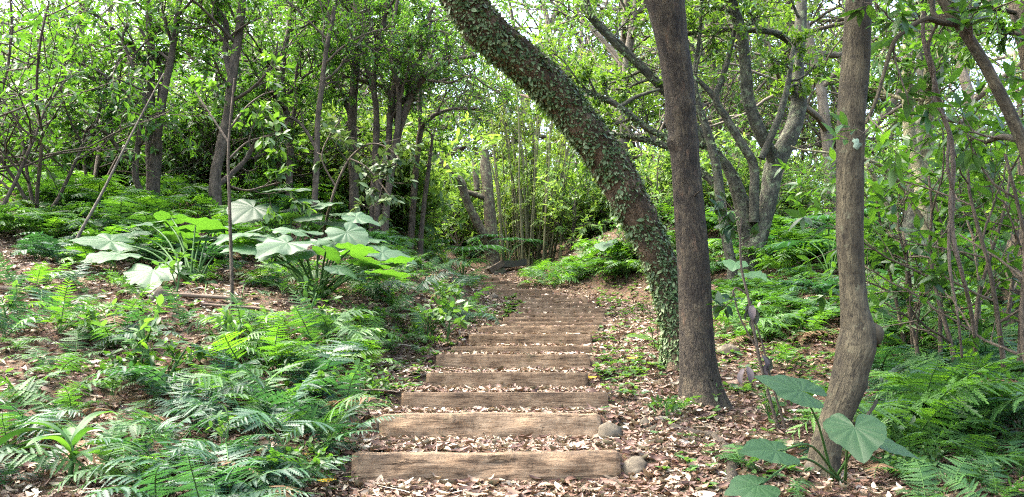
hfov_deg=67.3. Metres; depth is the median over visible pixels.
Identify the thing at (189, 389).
fern
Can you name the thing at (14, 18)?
woodland tree
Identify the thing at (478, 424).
timber step
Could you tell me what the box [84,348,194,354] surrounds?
fallen stick
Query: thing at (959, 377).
fern
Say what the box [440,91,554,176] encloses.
woodland tree
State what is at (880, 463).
fern
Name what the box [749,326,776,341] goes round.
seedling
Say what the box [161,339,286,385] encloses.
fern
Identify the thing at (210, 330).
fern
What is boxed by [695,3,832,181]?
woodland tree
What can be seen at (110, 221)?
fern
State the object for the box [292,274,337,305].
seedling
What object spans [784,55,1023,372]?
leaved shrub
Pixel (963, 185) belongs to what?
leafy shrub
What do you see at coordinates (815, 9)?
woodland tree
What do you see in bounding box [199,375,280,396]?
fern
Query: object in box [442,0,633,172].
woodland tree
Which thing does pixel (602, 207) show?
leafy shrub
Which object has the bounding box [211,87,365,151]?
leafy shrub
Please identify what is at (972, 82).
woodland tree
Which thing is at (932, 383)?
fern
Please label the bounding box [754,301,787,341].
seedling
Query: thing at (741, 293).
fern
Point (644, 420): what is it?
rock
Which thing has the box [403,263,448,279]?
fern
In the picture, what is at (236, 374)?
fern
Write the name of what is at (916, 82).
woodland tree
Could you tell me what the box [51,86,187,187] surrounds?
leafy shrub
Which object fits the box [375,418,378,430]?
rock
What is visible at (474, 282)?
fern
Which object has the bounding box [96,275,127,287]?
fern
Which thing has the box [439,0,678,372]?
leaning tree
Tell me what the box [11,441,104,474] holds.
fern
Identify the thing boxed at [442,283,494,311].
fern
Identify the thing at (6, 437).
strap leaved plant
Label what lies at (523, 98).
woodland tree
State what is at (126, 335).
fern
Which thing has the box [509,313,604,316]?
timber step
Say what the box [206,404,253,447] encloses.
seedling
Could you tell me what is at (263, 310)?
fern
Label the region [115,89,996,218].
woods
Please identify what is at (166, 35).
woodland tree
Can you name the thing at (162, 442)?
fern
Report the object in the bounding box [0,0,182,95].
woodland tree
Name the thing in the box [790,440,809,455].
fern
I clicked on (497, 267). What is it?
old timber
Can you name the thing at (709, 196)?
leafy shrub
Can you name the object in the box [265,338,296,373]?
seedling
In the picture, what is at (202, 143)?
dark shrub
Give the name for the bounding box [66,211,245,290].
elephant ear plant
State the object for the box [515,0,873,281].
many stemmed tree
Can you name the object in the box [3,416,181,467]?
fern
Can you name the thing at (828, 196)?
leafy shrub
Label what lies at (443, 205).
leafy shrub
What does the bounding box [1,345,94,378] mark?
fern
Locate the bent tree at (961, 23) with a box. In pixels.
[821,0,1023,188]
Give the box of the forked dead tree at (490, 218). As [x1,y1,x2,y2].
[432,149,499,267]
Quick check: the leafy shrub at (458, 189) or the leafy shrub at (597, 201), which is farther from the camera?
the leafy shrub at (458, 189)
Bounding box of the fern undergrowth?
[0,158,1009,275]
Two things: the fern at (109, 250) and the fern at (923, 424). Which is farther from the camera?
the fern at (109, 250)
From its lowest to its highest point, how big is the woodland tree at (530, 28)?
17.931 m
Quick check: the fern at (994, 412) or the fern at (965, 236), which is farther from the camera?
the fern at (965, 236)
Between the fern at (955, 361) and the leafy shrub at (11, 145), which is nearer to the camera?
the fern at (955, 361)
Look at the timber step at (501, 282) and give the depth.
17.46 m
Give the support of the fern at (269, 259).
on the ground at (596, 280)
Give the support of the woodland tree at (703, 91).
on the ground at (596, 280)
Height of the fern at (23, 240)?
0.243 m
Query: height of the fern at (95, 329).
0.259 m
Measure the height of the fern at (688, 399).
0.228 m
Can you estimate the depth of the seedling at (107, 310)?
5.92 m
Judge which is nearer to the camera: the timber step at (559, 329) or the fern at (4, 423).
the fern at (4, 423)
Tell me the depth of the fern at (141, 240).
9.24 m
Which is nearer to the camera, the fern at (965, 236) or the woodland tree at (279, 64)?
the fern at (965, 236)
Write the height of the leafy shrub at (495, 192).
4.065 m
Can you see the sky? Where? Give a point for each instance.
(514, 10)
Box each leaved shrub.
[772,132,988,351]
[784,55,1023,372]
[809,149,1023,367]
[825,72,1023,376]
[866,80,1023,345]
[871,29,1023,362]
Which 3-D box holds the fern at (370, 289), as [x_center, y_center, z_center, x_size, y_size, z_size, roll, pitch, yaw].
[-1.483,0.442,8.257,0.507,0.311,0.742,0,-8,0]
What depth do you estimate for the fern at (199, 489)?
3.33 m
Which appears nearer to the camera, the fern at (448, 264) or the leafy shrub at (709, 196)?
the fern at (448, 264)
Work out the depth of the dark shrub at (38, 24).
10.29 m
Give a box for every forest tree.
[791,0,1009,292]
[886,0,1009,237]
[897,0,1023,335]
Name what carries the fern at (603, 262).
on the ground at (596, 280)
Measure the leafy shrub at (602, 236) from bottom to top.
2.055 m
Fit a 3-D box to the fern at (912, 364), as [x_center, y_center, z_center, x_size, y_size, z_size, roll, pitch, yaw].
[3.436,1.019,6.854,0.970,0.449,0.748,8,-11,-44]
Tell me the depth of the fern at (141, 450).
3.83 m
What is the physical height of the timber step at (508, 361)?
0.262 m
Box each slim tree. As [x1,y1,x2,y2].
[1,19,81,162]
[16,0,231,197]
[129,0,328,218]
[168,0,371,208]
[236,0,413,222]
[276,0,407,226]
[299,0,533,233]
[383,0,522,254]
[406,110,448,257]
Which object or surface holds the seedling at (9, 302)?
on the ground at (596, 280)
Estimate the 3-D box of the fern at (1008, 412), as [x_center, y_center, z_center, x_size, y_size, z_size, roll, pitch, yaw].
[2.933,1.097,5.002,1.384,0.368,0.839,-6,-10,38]
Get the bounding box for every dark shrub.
[0,0,193,209]
[0,0,219,211]
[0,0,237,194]
[54,6,324,201]
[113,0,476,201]
[146,3,427,202]
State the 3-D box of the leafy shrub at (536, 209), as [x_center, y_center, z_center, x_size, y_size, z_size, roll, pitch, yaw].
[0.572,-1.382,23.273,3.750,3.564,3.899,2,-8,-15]
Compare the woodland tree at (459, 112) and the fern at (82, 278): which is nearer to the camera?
the fern at (82, 278)
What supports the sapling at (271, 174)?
on the ground at (596, 280)
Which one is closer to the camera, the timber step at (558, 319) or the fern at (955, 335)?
the fern at (955, 335)
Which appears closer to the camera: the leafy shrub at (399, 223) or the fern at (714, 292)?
the fern at (714, 292)
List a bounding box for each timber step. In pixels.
[351,450,620,482]
[379,412,600,439]
[401,392,607,408]
[426,372,587,388]
[436,354,589,370]
[451,346,591,353]
[469,334,591,345]
[476,281,511,283]
[478,277,498,280]
[479,284,524,288]
[481,325,597,335]
[485,289,551,294]
[493,321,601,325]
[498,295,567,298]
[503,317,604,322]
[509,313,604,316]
[513,298,587,303]
[516,308,604,313]
[517,303,596,307]
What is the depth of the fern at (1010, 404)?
5.04 m
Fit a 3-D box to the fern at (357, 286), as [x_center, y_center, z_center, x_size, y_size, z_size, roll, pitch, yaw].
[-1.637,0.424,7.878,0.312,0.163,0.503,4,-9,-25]
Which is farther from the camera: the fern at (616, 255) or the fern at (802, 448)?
the fern at (616, 255)
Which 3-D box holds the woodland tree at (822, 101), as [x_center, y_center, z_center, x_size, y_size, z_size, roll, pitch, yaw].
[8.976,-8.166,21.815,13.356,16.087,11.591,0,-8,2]
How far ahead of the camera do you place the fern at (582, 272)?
16.61 m
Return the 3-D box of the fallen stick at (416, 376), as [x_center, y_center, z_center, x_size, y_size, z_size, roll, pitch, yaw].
[-0.697,1.087,6.539,0.502,0.047,0.031,3,-8,-23]
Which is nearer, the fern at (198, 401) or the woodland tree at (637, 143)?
the fern at (198, 401)
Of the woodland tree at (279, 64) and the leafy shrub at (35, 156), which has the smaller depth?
the leafy shrub at (35, 156)
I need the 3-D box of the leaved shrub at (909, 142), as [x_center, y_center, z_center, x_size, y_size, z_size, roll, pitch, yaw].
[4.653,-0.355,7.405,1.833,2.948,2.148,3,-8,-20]
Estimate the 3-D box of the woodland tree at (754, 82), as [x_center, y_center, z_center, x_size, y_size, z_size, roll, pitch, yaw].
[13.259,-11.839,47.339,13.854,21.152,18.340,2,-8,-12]
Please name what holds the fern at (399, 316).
on the ground at (596, 280)
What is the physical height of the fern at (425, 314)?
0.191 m
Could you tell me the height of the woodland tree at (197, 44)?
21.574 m
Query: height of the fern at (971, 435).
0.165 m
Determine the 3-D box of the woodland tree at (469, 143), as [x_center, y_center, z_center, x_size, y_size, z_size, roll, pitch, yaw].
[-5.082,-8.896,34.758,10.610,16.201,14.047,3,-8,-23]
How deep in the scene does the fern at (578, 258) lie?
17.19 m
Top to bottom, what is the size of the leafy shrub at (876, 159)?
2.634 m
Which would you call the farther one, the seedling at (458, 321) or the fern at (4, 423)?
the seedling at (458, 321)
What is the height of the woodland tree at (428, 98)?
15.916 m
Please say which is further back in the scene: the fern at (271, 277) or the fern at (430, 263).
the fern at (430, 263)
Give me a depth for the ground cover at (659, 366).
6.79 m
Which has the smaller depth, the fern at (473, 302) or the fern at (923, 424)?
the fern at (923, 424)
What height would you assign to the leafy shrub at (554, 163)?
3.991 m
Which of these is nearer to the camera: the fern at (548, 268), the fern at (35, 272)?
the fern at (35, 272)
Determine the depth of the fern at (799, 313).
8.41 m
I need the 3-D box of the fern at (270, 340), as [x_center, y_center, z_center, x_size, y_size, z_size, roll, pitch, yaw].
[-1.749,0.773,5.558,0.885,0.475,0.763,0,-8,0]
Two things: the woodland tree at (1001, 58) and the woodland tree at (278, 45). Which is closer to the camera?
the woodland tree at (278, 45)
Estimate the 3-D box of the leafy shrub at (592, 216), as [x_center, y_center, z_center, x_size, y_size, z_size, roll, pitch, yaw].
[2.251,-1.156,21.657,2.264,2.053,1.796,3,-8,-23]
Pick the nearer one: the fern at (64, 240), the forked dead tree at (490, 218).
the fern at (64, 240)
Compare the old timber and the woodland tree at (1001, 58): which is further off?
the woodland tree at (1001, 58)
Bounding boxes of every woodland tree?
[0,0,29,54]
[0,0,35,54]
[0,0,175,76]
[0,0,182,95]
[0,0,193,89]
[0,0,237,187]
[1,0,172,110]
[5,0,58,59]
[13,0,276,78]
[14,0,144,102]
[43,0,220,80]
[55,0,283,75]
[95,0,313,109]
[133,6,388,92]
[140,0,473,171]
[143,0,371,120]
[152,0,421,141]
[156,0,399,120]
[165,0,285,198]
[171,0,340,130]
[181,4,425,145]
[195,8,318,94]
[211,7,366,118]
[231,8,363,113]
[248,0,501,175]
[250,2,496,152]
[283,0,529,181]
[290,13,469,138]
[294,0,487,131]
[308,0,541,174]
[319,0,515,156]
[346,17,466,156]
[358,32,535,170]
[371,0,631,173]
[408,0,654,180]
[416,86,501,186]
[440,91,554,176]
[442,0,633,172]
[444,0,662,180]
[455,0,662,163]
[457,0,662,157]
[488,0,879,202]
[501,2,755,164]
[502,0,814,151]
[519,3,833,160]
[520,3,719,170]
[525,0,773,161]
[539,0,894,177]
[558,24,739,162]
[563,0,899,170]
[570,0,837,160]
[570,8,663,171]
[574,1,838,181]
[589,29,756,159]
[602,0,1011,213]
[611,0,890,168]
[615,0,837,182]
[633,0,903,197]
[638,3,840,172]
[649,0,951,214]
[695,1,967,180]
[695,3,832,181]
[704,0,1020,166]
[746,0,989,194]
[751,33,892,211]
[762,2,1020,186]
[800,0,1023,203]
[834,0,1023,174]
[835,27,1019,169]
[867,3,1003,184]
[874,0,1021,135]
[936,20,1023,174]
[950,64,1023,143]
[955,24,1023,169]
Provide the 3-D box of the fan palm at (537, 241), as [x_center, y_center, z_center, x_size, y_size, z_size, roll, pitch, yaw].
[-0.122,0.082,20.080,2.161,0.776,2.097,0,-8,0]
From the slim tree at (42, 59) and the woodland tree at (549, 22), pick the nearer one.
the slim tree at (42, 59)
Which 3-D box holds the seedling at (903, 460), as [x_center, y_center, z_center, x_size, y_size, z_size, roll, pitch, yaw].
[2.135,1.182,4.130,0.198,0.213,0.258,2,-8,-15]
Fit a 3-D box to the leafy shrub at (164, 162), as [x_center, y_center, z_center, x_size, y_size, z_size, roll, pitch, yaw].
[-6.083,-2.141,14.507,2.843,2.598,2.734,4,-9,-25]
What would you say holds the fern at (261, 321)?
on the ground at (596, 280)
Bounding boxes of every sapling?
[179,50,316,316]
[313,112,424,263]
[706,192,779,429]
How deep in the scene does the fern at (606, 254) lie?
16.89 m
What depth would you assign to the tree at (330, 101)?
14.42 m
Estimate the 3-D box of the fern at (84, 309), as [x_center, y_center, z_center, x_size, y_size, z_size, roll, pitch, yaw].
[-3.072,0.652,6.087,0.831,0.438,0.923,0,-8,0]
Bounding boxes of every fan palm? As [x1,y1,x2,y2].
[423,239,511,274]
[466,234,545,260]
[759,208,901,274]
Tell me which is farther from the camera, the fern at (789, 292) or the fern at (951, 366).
the fern at (789, 292)
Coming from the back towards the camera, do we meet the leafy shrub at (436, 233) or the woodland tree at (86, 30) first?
the woodland tree at (86, 30)
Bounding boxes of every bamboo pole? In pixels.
[0,286,25,291]
[142,291,241,299]
[201,303,277,311]
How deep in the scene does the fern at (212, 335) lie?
5.89 m
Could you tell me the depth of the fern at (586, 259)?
16.93 m
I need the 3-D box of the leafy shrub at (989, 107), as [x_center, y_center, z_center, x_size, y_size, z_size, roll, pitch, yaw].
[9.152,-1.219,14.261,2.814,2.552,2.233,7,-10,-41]
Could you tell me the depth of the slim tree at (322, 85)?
12.38 m
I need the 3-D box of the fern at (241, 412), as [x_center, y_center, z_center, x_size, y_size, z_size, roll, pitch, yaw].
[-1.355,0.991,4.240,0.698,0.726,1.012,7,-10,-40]
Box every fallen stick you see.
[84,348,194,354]
[342,389,398,394]
[403,374,426,378]
[603,475,617,481]
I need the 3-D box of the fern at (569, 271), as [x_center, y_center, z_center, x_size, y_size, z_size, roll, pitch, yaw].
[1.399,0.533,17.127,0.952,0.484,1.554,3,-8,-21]
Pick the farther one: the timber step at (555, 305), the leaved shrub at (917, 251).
the timber step at (555, 305)
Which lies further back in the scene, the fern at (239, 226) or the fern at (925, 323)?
the fern at (239, 226)
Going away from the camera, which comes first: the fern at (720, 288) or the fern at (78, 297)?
the fern at (78, 297)
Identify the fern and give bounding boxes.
[0,252,41,286]
[0,282,49,325]
[0,285,62,314]
[0,308,55,337]
[0,337,51,351]
[0,367,86,414]
[0,375,152,426]
[0,399,85,443]
[0,409,175,487]
[0,412,66,446]
[0,456,45,489]
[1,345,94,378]
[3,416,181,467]
[8,238,61,260]
[9,231,108,263]
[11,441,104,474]
[14,276,116,336]
[15,265,60,292]
[23,386,109,416]
[24,233,75,244]
[30,260,84,283]
[40,259,120,288]
[41,300,163,341]
[42,237,78,249]
[46,213,130,235]
[46,329,124,364]
[47,452,177,495]
[54,315,169,348]
[55,243,131,271]
[64,275,107,308]
[64,297,106,317]
[65,400,160,425]
[68,224,138,244]
[73,463,231,496]
[76,454,257,492]
[79,361,235,427]
[80,437,223,480]
[85,241,149,261]
[85,404,228,451]
[87,218,155,236]
[87,355,165,394]
[92,321,184,365]
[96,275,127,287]
[99,298,165,321]
[101,333,192,381]
[104,268,157,305]
[108,212,173,237]
[108,367,200,404]
[111,219,169,228]
[116,311,174,334]
[121,433,259,480]
[126,377,244,438]
[130,235,172,246]
[132,249,184,264]
[133,235,177,258]
[146,229,221,263]
[152,248,242,281]
[158,241,246,265]
[158,279,203,327]
[158,373,257,430]
[158,441,338,496]
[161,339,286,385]
[166,434,276,460]
[167,454,308,496]
[171,369,261,408]
[173,359,286,397]
[176,359,345,415]
[180,329,283,365]
[180,361,326,487]
[184,289,290,333]
[188,312,258,343]
[193,331,267,360]
[194,311,294,336]
[194,447,323,487]
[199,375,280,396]
[201,242,253,258]
[203,333,247,348]
[203,349,356,428]
[205,389,294,439]
[207,229,272,259]
[210,212,263,231]
[210,373,327,439]
[210,430,380,485]
[212,217,265,235]
[212,326,287,353]
[214,224,280,241]
[221,257,259,276]
[227,261,296,282]
[231,426,300,475]
[231,455,356,496]
[232,322,332,373]
[236,391,396,425]
[239,321,288,332]
[241,271,290,287]
[241,388,404,446]
[243,305,288,326]
[244,341,317,363]
[250,273,301,297]
[253,314,294,336]
[254,254,294,277]
[254,339,369,403]
[256,487,323,496]
[258,307,379,343]
[268,392,397,435]
[274,340,356,393]
[276,358,379,413]
[280,363,332,404]
[281,260,335,282]
[285,258,350,276]
[285,288,389,366]
[311,311,356,334]
[313,342,385,366]
[318,325,391,348]
[322,317,385,373]
[324,306,379,322]
[326,338,402,365]
[330,259,378,284]
[331,296,365,318]
[334,265,409,298]
[336,283,368,296]
[336,309,412,345]
[340,255,364,262]
[341,317,401,342]
[343,327,396,348]
[350,278,393,300]
[361,292,422,325]
[362,278,428,336]
[371,236,423,258]
[375,252,429,280]
[379,340,400,356]
[381,313,415,327]
[384,271,457,303]
[384,273,419,293]
[384,319,426,340]
[385,329,417,345]
[394,244,417,257]
[400,326,452,343]
[401,249,431,258]
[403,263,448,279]
[404,253,459,278]
[405,305,443,316]
[408,315,426,327]
[410,342,433,354]
[413,259,471,276]
[417,272,465,298]
[418,297,494,317]
[421,276,469,293]
[438,298,472,316]
[440,271,480,288]
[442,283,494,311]
[447,266,489,285]
[448,263,470,274]
[453,303,501,325]
[457,255,482,265]
[465,275,495,287]
[516,263,545,280]
[517,269,558,286]
[518,259,546,270]
[520,258,550,276]
[528,259,568,284]
[536,262,583,279]
[542,271,578,287]
[543,257,600,274]
[544,262,562,270]
[547,261,597,281]
[557,251,596,264]
[560,258,610,276]
[563,263,599,281]
[564,245,591,263]
[571,238,604,250]
[582,256,602,265]
[583,241,620,256]
[586,257,617,267]
[594,260,632,278]
[598,242,624,252]
[599,261,636,278]
[600,252,635,261]
[623,259,641,273]
[658,395,701,412]
[710,443,770,473]
[711,278,733,288]
[711,288,737,302]
[712,284,733,299]
[712,293,783,329]
[713,317,766,335]
[713,318,749,334]
[714,288,746,303]
[714,299,766,319]
[714,314,770,340]
[722,278,764,297]
[723,285,779,300]
[726,300,773,309]
[727,277,757,290]
[729,291,772,304]
[730,313,788,343]
[739,291,809,323]
[740,277,792,290]
[741,301,797,317]
[744,317,796,329]
[745,434,786,443]
[746,308,776,321]
[750,280,811,295]
[753,290,802,307]
[758,316,837,341]
[758,373,1023,438]
[759,288,784,304]
[761,341,799,367]
[762,293,836,313]
[764,438,803,465]
[766,279,812,290]
[770,307,819,324]
[774,265,814,276]
[775,265,818,278]
[779,476,816,496]
[783,277,838,297]
[785,353,1023,451]
[786,275,816,285]
[789,310,839,343]
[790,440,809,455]
[798,271,838,282]
[801,281,838,294]
[804,303,839,323]
[805,232,901,297]
[805,297,837,309]
[806,379,994,443]
[811,258,837,271]
[819,304,905,358]
[825,273,954,312]
[828,262,924,305]
[829,344,935,388]
[834,302,987,334]
[842,359,1023,450]
[842,417,976,469]
[862,350,965,416]
[862,452,945,488]
[865,454,983,496]
[866,274,918,297]
[866,363,1023,407]
[867,390,1023,434]
[868,372,1022,390]
[869,286,975,309]
[869,297,969,345]
[871,240,1006,284]
[871,260,981,344]
[873,345,924,373]
[880,336,1007,365]
[880,393,1023,443]
[883,325,982,354]
[886,351,1023,418]
[890,373,1023,429]
[891,352,955,366]
[894,335,995,360]
[894,458,947,496]
[895,260,999,298]
[902,303,1017,321]
[902,357,1019,375]
[905,416,965,446]
[912,233,993,285]
[915,276,1018,310]
[917,423,1023,465]
[921,309,992,342]
[922,461,1015,482]
[927,330,1017,347]
[930,321,1017,362]
[930,341,1023,402]
[933,431,1019,455]
[934,376,1023,422]
[942,346,1011,384]
[942,473,1023,496]
[945,286,1011,326]
[947,350,1014,364]
[949,313,1017,336]
[955,449,1023,496]
[956,278,1020,312]
[957,317,1017,336]
[959,278,1019,317]
[968,451,1023,478]
[973,369,1018,385]
[975,439,1023,468]
[981,327,1023,375]
[984,413,1023,448]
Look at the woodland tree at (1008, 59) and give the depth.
35.98 m
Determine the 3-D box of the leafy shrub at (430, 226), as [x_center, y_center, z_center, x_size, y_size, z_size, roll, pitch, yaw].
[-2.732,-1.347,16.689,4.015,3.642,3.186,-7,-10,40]
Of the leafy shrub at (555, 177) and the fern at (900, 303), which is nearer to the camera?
the fern at (900, 303)
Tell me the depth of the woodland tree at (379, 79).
35.78 m
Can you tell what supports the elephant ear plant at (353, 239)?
on the ground at (596, 280)
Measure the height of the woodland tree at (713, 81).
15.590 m
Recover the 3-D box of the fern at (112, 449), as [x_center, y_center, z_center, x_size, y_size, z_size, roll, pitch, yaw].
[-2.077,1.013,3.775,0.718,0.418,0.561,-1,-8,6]
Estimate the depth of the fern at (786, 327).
8.03 m
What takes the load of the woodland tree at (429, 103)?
on the ground at (596, 280)
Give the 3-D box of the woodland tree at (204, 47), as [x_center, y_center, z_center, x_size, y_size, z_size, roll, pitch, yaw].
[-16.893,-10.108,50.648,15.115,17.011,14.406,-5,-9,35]
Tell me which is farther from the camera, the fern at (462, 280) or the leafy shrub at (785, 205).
the leafy shrub at (785, 205)
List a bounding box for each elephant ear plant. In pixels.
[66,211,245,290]
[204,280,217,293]
[207,212,416,297]
[226,187,348,263]
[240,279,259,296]
[594,239,626,256]
[625,320,660,348]
[722,259,838,289]
[724,375,919,496]
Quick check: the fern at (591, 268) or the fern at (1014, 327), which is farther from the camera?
the fern at (591, 268)
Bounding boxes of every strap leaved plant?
[0,427,91,461]
[8,411,128,484]
[126,342,168,379]
[205,306,243,343]
[226,324,267,356]
[365,272,410,297]
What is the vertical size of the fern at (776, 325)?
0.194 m
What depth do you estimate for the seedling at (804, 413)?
5.35 m
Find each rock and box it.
[150,286,167,301]
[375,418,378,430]
[490,293,498,300]
[598,422,622,440]
[622,456,647,475]
[639,417,650,428]
[716,344,740,356]
[803,458,814,474]
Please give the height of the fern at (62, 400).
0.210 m
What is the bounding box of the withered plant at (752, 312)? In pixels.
[737,301,786,430]
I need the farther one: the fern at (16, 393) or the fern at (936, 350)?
the fern at (936, 350)
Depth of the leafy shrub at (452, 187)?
18.93 m
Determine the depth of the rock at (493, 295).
13.75 m
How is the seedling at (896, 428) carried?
on the ground at (596, 280)
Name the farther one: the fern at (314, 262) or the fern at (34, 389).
the fern at (314, 262)
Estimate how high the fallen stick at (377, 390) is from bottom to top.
0.046 m
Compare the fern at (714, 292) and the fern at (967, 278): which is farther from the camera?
the fern at (714, 292)
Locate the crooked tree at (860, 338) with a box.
[807,0,883,477]
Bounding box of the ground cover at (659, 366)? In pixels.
[1,274,834,488]
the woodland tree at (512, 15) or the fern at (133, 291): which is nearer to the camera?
the fern at (133, 291)
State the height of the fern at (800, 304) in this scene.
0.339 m
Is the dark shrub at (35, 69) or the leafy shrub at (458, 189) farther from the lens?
the leafy shrub at (458, 189)
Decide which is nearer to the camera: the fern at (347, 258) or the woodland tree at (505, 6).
the fern at (347, 258)
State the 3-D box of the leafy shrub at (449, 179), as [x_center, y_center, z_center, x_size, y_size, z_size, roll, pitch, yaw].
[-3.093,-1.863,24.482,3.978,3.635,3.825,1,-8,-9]
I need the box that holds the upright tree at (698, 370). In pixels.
[644,0,732,412]
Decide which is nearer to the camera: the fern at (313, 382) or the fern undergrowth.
the fern at (313, 382)
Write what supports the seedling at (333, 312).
on the ground at (596, 280)
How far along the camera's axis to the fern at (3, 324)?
5.94 m
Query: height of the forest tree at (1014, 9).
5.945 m
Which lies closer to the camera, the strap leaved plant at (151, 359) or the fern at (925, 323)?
the strap leaved plant at (151, 359)
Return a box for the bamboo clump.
[430,24,611,265]
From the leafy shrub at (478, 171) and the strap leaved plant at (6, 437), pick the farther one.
the leafy shrub at (478, 171)
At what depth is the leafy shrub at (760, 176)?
17.36 m
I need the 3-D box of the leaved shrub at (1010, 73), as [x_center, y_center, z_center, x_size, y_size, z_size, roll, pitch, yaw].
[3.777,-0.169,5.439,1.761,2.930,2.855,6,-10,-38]
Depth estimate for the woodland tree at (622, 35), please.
27.08 m
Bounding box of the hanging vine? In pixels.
[921,11,975,357]
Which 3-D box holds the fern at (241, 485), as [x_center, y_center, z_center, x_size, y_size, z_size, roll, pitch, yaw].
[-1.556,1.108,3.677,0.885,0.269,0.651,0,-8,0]
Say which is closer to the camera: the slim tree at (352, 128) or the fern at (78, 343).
the fern at (78, 343)
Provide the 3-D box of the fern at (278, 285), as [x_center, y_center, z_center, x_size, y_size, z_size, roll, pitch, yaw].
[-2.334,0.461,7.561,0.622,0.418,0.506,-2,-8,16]
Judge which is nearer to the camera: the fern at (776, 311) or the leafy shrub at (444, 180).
the fern at (776, 311)
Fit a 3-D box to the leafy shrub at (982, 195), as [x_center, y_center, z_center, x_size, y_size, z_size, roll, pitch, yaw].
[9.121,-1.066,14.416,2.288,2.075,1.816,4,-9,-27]
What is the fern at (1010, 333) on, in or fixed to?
on the ground at (596, 280)
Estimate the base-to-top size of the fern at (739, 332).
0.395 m
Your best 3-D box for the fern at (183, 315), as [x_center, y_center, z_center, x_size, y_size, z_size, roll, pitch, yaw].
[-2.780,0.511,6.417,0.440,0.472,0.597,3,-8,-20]
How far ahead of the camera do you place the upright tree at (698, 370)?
5.92 m
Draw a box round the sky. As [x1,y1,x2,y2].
[0,0,1023,184]
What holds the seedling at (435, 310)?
on the ground at (596, 280)
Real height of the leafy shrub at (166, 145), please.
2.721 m
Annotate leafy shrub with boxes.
[0,19,201,186]
[0,29,110,172]
[0,46,94,173]
[0,64,125,179]
[9,69,186,177]
[39,27,342,198]
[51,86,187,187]
[84,86,185,182]
[107,74,251,185]
[108,86,251,194]
[111,52,307,185]
[115,63,347,202]
[176,86,277,190]
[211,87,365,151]
[237,77,368,186]
[270,63,502,263]
[275,105,470,259]
[290,71,436,229]
[302,99,430,192]
[306,109,478,259]
[321,155,450,245]
[331,94,465,253]
[337,133,448,246]
[342,126,449,230]
[396,159,449,255]
[406,135,463,232]
[424,130,547,261]
[436,136,479,242]
[439,151,498,233]
[440,157,499,245]
[441,151,551,252]
[446,127,544,249]
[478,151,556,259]
[480,142,575,255]
[504,143,574,242]
[508,134,634,239]
[528,137,583,234]
[530,162,613,251]
[537,162,614,244]
[550,145,656,240]
[557,181,617,243]
[566,155,605,232]
[584,159,642,232]
[587,180,711,261]
[593,166,648,227]
[605,141,729,220]
[624,119,721,221]
[640,107,725,212]
[667,130,776,211]
[699,101,821,218]
[699,139,760,209]
[709,112,801,217]
[753,150,835,217]
[761,156,835,215]
[778,166,832,217]
[797,153,867,214]
[798,133,982,238]
[819,121,978,228]
[820,111,1016,234]
[834,133,904,215]
[864,101,1010,214]
[864,171,937,212]
[928,104,1017,233]
[934,158,1015,221]
[955,112,1017,238]
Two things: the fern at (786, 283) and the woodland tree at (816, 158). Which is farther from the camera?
the woodland tree at (816, 158)
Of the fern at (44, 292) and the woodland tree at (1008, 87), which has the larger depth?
the woodland tree at (1008, 87)
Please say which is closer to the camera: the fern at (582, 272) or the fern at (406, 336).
the fern at (406, 336)
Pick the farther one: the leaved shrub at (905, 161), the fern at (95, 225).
the fern at (95, 225)
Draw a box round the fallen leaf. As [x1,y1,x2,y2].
[318,478,334,481]
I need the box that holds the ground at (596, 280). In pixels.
[0,184,1023,496]
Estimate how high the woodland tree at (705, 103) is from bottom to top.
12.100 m
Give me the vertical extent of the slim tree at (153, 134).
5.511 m
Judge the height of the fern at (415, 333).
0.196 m
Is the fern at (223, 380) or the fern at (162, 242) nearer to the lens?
the fern at (223, 380)
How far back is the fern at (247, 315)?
6.40 m
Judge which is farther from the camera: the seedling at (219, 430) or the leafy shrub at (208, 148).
the leafy shrub at (208, 148)
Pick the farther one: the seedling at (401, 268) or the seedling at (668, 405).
the seedling at (401, 268)
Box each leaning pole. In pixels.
[63,73,163,263]
[865,162,918,265]
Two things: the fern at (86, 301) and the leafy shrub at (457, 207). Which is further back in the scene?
the leafy shrub at (457, 207)
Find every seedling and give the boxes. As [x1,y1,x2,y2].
[0,280,26,326]
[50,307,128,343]
[78,298,126,346]
[90,294,171,353]
[94,347,150,383]
[112,333,216,381]
[131,290,179,312]
[152,242,198,292]
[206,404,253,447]
[212,296,268,366]
[254,331,309,364]
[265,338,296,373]
[276,441,345,483]
[278,359,344,397]
[280,424,341,466]
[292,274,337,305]
[295,259,331,293]
[297,275,342,326]
[307,303,339,332]
[332,352,376,400]
[351,299,386,325]
[354,377,390,401]
[355,365,388,388]
[358,256,383,289]
[370,323,401,351]
[396,264,410,280]
[409,296,447,335]
[411,295,471,341]
[423,275,460,308]
[644,393,681,416]
[712,380,736,400]
[742,382,786,422]
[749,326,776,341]
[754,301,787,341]
[770,343,797,361]
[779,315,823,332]
[793,408,819,425]
[880,395,919,442]
[882,448,930,473]
[884,447,940,486]
[918,437,958,466]
[963,459,1008,486]
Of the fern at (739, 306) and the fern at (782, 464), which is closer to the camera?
the fern at (782, 464)
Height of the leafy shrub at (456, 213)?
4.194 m
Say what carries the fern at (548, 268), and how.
on the ground at (596, 280)
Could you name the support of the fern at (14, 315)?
on the ground at (596, 280)
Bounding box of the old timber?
[484,259,526,273]
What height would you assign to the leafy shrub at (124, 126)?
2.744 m
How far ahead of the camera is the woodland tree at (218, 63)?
45.09 m
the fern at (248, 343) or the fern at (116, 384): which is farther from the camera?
the fern at (248, 343)
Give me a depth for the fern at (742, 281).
10.99 m
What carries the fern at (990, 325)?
on the ground at (596, 280)

